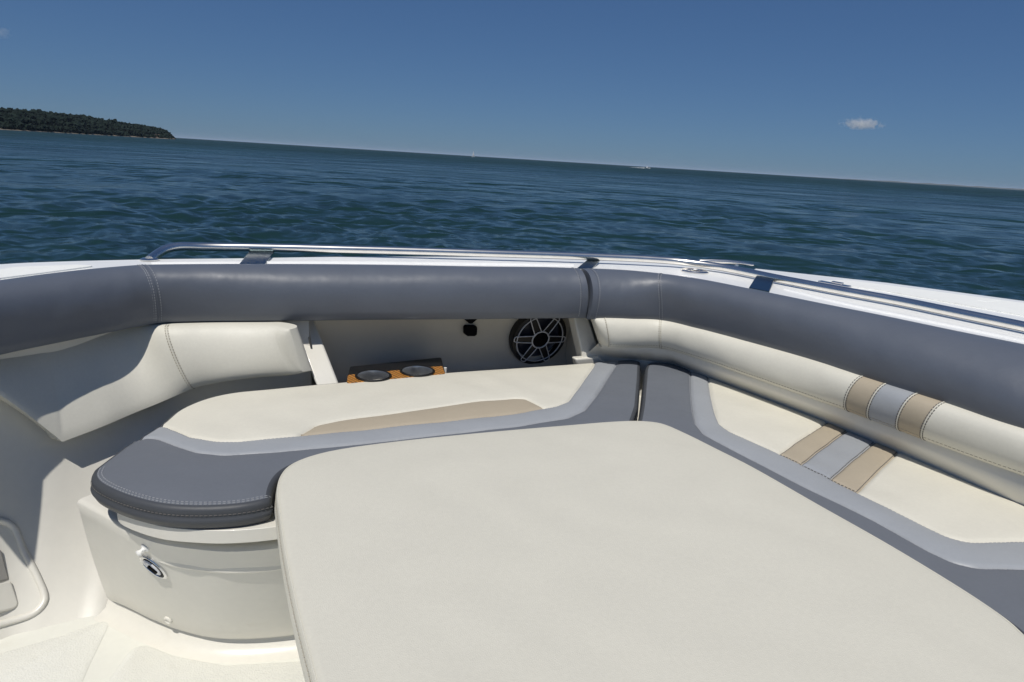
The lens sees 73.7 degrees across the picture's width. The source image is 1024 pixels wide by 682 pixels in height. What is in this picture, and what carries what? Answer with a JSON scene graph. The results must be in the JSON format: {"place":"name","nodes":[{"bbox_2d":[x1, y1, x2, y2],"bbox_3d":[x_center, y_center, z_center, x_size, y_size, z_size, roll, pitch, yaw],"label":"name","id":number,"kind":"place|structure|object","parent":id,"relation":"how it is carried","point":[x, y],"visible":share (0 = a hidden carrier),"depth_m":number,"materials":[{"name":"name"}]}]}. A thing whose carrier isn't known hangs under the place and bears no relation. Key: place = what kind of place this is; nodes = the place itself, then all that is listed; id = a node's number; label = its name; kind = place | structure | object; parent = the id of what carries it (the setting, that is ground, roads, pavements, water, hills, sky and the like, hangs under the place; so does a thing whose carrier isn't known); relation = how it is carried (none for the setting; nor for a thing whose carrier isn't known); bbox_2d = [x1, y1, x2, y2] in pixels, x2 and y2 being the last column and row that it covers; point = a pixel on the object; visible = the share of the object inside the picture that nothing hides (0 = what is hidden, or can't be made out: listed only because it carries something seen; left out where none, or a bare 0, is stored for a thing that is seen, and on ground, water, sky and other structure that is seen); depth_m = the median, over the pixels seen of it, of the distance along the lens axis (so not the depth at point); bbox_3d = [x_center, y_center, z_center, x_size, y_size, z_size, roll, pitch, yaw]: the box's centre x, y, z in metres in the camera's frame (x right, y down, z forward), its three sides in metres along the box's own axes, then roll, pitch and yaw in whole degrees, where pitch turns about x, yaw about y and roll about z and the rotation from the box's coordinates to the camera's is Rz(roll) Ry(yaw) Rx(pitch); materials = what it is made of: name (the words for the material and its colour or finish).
{"place":"outdoors","nodes":[
{"label":"outdoors","id":0,"kind":"place"},
{"bbox_2d":[0,129,173,138],"bbox_3d":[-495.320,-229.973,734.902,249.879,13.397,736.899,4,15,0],"label":"headland","id":1,"kind":"structure","parent":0,"point":[80,133],"depth_m":612.70,"materials":[{"name":"stone"}]},
{"bbox_2d":[0,107,175,138],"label":"woodland","id":2,"kind":"object","parent":1,"relation":"on","point":[26,119],"visible":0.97,"depth_m":616.65,"materials":[{"name":"green plant"}]},
{"bbox_2d":[0,130,1023,300],"bbox_3d":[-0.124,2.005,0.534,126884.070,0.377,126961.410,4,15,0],"label":"sea","id":3,"kind":"structure","parent":0,"point":[73,197],"depth_m":28.17,"materials":[{"name":"liquid"}]},
{"bbox_2d":[0,242,1023,681],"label":"motor yacht","id":4,"kind":"object","parent":3,"relation":"on","point":[102,362],"visible":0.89,"depth_m":1.72,"materials":[{"name":"plastic"}]},
{"bbox_2d":[0,581,17,611],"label":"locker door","id":5,"kind":"structure","parent":4,"relation":"in","point":[8,599],"depth_m":1.48,"materials":[{"name":"white plastic"}]},
{"bbox_2d":[90,360,640,527],"bbox_3d":[-0.156,0.200,1.739,1.561,0.060,0.632,-4,17,-27],"label":"seat cushion","id":6,"kind":"object","parent":4,"relation":"on","point":[224,460],"visible":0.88,"depth_m":1.60,"materials":[{"name":"grey leather"}]},
{"bbox_2d":[274,421,1023,681],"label":"cushion","id":7,"kind":"object","parent":4,"relation":"on","point":[632,551],"visible":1,"depth_m":1.05,"materials":[{"name":"beige plastic"}]},
{"bbox_2d":[638,362,1023,633],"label":"seat cushion","id":8,"kind":"object","parent":4,"relation":"on","point":[966,536],"visible":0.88,"depth_m":1.47,"materials":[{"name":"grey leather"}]},
{"bbox_2d":[0,0,1023,188],"label":"sky","id":9,"kind":"structure","parent":0,"point":[912,91],"materials":[{"name":"blue"}]},
{"bbox_2d":[817,177,1023,189],"bbox_3d":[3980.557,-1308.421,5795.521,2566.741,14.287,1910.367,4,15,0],"label":"shore","id":10,"kind":"structure","parent":0,"point":[937,184],"depth_m":5840.75,"materials":[{"name":"soil"}]}
]}

